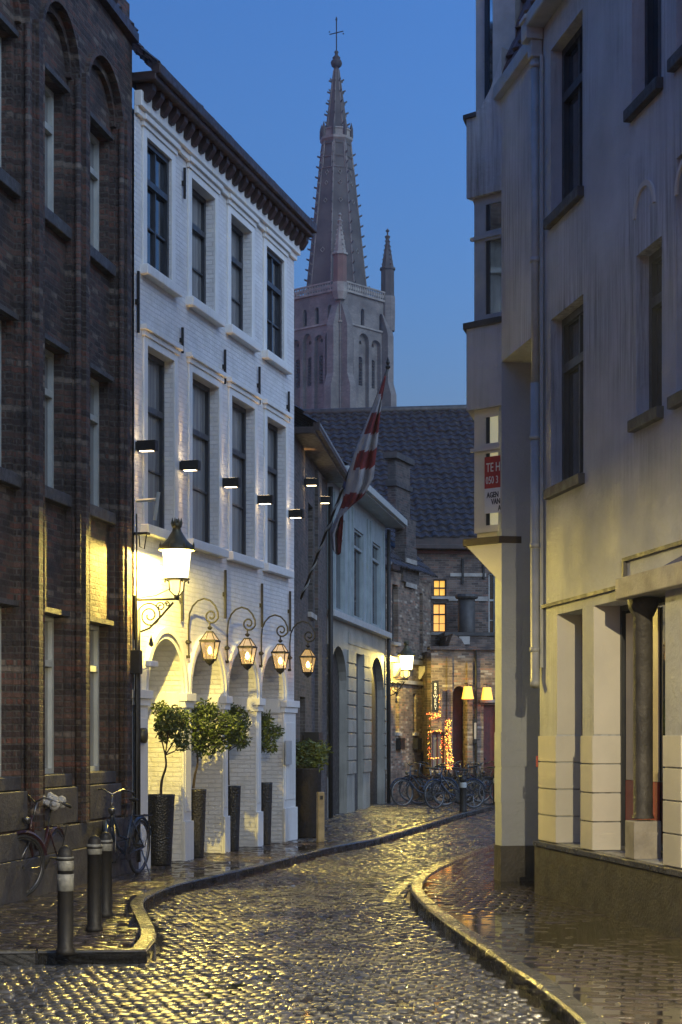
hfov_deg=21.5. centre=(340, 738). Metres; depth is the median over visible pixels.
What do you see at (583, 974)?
wet pavement
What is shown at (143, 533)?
wall fitting
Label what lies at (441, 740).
fairy lights
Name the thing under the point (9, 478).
window
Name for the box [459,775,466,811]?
bollard
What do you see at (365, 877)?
road
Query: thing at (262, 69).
sky
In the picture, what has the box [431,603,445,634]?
window
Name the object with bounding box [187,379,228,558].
window
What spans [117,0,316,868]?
white building
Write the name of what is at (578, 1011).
kerb
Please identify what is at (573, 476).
window
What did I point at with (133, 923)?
pavement bed
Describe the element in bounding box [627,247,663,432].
window
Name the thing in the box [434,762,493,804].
bicycle
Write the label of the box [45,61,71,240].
window
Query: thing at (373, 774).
door
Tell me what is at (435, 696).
hanging sign
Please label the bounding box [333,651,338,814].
door
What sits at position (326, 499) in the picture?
wall light
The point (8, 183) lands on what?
window
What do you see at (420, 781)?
bicycle
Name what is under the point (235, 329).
window
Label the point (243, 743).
potted tree
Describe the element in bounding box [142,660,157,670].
security camera
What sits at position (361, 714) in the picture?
rendered house
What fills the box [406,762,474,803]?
bicycle
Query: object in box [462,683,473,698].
shade lamp
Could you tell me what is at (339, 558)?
window
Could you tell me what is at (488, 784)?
bicycle
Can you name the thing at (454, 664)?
tavern front
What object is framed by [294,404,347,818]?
narrow building
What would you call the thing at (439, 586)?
window
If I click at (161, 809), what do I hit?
planter
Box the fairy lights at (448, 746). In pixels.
[444,719,453,768]
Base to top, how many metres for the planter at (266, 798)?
0.967 m
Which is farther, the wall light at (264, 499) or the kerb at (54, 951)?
the wall light at (264, 499)
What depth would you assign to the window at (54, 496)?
20.23 m
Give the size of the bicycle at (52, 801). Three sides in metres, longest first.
1.753 x 1.078 x 0.573 m
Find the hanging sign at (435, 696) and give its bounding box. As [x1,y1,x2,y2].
[431,681,438,711]
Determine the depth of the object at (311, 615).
33.74 m
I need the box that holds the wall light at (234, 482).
[222,477,240,487]
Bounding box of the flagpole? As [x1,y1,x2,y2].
[300,358,389,599]
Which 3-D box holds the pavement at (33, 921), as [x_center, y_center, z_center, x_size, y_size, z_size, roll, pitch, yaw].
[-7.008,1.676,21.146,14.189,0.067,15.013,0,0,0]
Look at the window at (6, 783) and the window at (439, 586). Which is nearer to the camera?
the window at (6, 783)
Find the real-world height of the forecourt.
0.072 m
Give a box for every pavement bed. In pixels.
[0,800,494,965]
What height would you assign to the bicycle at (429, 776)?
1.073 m
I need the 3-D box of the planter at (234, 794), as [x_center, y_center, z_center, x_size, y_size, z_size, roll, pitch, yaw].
[-1.597,1.182,26.404,0.251,0.956,0.252,0,0,0]
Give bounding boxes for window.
[0,12,20,197]
[0,303,20,487]
[0,597,20,790]
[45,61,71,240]
[45,333,71,507]
[45,607,71,787]
[90,110,115,277]
[90,362,115,524]
[90,616,115,783]
[132,347,171,540]
[140,141,182,297]
[186,188,224,326]
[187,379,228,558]
[226,223,260,352]
[226,402,263,568]
[262,249,292,374]
[262,423,293,578]
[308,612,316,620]
[336,534,342,611]
[354,529,361,619]
[373,543,378,626]
[385,585,400,645]
[431,580,448,598]
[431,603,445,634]
[432,732,443,769]
[470,192,500,320]
[470,407,499,533]
[489,574,494,631]
[543,26,583,229]
[543,304,584,499]
[620,596,664,858]
[623,0,662,122]
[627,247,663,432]
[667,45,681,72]
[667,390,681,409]
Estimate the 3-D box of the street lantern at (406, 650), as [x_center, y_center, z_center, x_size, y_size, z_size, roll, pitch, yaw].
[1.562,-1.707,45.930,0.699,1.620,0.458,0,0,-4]
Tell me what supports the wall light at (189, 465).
attached to the white building at (224, 227)
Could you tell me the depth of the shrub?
29.94 m
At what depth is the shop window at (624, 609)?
17.35 m
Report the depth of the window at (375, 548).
44.51 m
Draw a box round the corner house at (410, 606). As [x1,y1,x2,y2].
[383,451,437,802]
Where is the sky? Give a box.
[126,0,475,406]
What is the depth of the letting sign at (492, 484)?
20.92 m
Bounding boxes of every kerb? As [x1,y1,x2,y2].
[0,948,145,965]
[130,805,494,961]
[410,844,605,1023]
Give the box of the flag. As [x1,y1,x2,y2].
[330,376,385,554]
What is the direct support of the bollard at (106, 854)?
on the pavement at (33, 921)
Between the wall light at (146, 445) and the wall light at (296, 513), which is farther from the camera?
the wall light at (296, 513)
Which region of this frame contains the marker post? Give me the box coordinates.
[316,792,324,841]
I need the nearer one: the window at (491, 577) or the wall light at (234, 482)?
the wall light at (234, 482)
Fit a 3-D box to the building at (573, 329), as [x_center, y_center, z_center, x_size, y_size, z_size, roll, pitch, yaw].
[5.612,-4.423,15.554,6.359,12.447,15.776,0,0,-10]
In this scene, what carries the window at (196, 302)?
in the white building at (224, 227)
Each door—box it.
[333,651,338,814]
[370,662,376,804]
[453,687,461,796]
[484,705,494,799]
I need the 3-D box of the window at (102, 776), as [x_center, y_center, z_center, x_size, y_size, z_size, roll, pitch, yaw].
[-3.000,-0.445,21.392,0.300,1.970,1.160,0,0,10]
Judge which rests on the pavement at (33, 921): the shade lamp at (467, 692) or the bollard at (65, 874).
the bollard at (65, 874)
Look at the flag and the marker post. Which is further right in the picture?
the flag
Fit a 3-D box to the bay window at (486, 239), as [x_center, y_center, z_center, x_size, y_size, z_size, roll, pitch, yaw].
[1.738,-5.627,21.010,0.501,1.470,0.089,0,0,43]
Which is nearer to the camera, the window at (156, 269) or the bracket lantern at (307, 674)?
the window at (156, 269)
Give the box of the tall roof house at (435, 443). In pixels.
[303,405,494,645]
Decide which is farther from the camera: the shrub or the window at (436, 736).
the window at (436, 736)
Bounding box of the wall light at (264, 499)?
[257,495,273,504]
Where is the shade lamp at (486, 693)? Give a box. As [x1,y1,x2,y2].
[481,684,492,699]
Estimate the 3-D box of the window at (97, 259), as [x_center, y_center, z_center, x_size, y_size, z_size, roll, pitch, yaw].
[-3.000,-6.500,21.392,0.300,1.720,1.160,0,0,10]
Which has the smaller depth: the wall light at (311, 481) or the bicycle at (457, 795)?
the wall light at (311, 481)
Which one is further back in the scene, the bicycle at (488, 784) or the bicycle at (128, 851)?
the bicycle at (488, 784)
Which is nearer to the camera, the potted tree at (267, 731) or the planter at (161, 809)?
the planter at (161, 809)
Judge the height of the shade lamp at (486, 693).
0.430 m
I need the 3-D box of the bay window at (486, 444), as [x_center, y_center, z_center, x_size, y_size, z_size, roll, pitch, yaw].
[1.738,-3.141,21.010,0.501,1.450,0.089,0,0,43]
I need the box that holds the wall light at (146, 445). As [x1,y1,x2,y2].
[135,440,157,451]
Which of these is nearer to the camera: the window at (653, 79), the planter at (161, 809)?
the window at (653, 79)
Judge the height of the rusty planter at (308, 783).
1.159 m
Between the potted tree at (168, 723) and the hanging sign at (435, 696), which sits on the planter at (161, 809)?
the potted tree at (168, 723)
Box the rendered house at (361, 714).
[327,458,406,817]
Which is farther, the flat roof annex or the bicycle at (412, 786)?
the flat roof annex
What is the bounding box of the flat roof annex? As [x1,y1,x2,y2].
[438,632,494,646]
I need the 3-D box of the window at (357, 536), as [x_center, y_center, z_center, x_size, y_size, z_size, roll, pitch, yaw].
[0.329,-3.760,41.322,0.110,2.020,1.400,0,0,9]
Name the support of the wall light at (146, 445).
attached to the white building at (224, 227)
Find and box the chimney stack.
[455,594,477,631]
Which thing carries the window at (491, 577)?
in the tall roof house at (435, 443)
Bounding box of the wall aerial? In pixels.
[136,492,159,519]
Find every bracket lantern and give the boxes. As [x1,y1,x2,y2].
[185,598,220,665]
[224,606,256,669]
[259,614,289,673]
[288,621,316,677]
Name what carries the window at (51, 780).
in the brick building at (70, 661)
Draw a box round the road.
[0,810,550,1023]
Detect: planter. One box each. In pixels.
[148,794,174,865]
[191,789,206,857]
[228,786,240,850]
[261,782,272,844]
[296,768,320,837]
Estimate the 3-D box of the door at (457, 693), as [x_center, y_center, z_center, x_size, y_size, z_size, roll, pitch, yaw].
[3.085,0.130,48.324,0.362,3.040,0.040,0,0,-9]
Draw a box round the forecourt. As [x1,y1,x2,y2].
[287,800,492,841]
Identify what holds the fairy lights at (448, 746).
attached to the tavern front
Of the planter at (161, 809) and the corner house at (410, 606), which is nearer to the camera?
the planter at (161, 809)
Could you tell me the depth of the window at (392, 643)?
46.86 m
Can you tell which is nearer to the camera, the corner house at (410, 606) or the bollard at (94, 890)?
the bollard at (94, 890)
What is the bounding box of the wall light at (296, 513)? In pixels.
[288,509,303,517]
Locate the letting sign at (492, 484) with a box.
[485,455,500,513]
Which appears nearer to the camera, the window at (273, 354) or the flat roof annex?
the window at (273, 354)
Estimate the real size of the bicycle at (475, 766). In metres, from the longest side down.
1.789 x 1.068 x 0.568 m
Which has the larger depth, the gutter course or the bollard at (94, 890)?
the gutter course
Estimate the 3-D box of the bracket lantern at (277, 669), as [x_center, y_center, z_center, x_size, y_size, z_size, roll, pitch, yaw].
[-1.046,-1.446,27.636,0.495,0.932,0.233,0,0,15]
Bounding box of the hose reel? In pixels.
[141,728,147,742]
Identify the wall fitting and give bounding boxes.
[134,532,149,548]
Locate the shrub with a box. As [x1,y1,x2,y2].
[296,738,333,771]
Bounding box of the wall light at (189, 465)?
[179,460,200,470]
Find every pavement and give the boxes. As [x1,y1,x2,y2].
[0,842,340,949]
[423,849,681,1023]
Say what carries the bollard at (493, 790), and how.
on the kerb at (147, 936)
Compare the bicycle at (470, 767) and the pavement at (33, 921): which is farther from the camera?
the bicycle at (470, 767)
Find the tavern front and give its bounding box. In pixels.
[422,633,494,800]
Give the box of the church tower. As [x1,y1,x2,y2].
[294,17,396,563]
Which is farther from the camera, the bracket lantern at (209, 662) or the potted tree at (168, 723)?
the bracket lantern at (209, 662)
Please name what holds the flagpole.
attached to the narrow building at (316, 454)
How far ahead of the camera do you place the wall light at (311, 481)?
32.75 m
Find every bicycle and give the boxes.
[14,792,71,896]
[98,788,152,873]
[390,762,457,806]
[398,761,461,801]
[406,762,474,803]
[417,761,478,800]
[423,763,485,808]
[429,761,492,802]
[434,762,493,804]
[447,761,494,802]
[455,761,493,797]
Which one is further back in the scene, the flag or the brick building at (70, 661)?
the flag
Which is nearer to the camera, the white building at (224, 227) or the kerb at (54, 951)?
the kerb at (54, 951)
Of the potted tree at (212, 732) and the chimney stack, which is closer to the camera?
the potted tree at (212, 732)
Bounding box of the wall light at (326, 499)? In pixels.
[321,496,331,503]
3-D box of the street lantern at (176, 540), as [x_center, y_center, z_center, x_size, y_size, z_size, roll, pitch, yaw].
[-2.208,-1.950,22.419,0.762,1.620,0.458,0,0,-6]
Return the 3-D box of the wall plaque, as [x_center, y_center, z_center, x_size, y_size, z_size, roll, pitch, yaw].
[-0.852,0.235,28.957,0.024,0.386,0.330,0,0,15]
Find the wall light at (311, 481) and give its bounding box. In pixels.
[304,478,318,485]
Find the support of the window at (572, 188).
in the building at (573, 329)
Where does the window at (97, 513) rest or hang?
in the brick building at (70, 661)
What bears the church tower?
on the ground
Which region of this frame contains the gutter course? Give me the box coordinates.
[382,843,494,903]
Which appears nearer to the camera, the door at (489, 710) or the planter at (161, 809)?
the planter at (161, 809)
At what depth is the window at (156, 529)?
23.74 m
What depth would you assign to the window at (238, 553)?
27.21 m
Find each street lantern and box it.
[134,518,194,646]
[391,640,415,702]
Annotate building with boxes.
[0,0,141,904]
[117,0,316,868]
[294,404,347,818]
[463,0,681,938]
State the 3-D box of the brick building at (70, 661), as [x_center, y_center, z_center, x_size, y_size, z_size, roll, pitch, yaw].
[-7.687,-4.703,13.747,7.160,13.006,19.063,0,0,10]
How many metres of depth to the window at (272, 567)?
28.92 m
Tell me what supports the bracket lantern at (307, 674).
attached to the white building at (224, 227)
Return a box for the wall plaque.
[285,741,291,764]
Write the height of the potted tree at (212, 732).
1.266 m
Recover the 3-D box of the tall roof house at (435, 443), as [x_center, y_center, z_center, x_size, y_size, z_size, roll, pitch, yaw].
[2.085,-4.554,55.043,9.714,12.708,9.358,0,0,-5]
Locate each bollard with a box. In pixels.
[55,846,74,954]
[86,835,102,931]
[99,832,113,916]
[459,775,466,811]
[493,773,494,804]
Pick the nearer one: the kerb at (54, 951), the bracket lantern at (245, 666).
the kerb at (54, 951)
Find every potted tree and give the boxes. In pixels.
[150,700,195,794]
[191,697,247,788]
[228,702,252,784]
[261,710,284,754]
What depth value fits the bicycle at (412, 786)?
43.57 m
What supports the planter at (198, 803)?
on the pavement at (33, 921)
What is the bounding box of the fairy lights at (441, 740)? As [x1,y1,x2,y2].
[428,726,442,758]

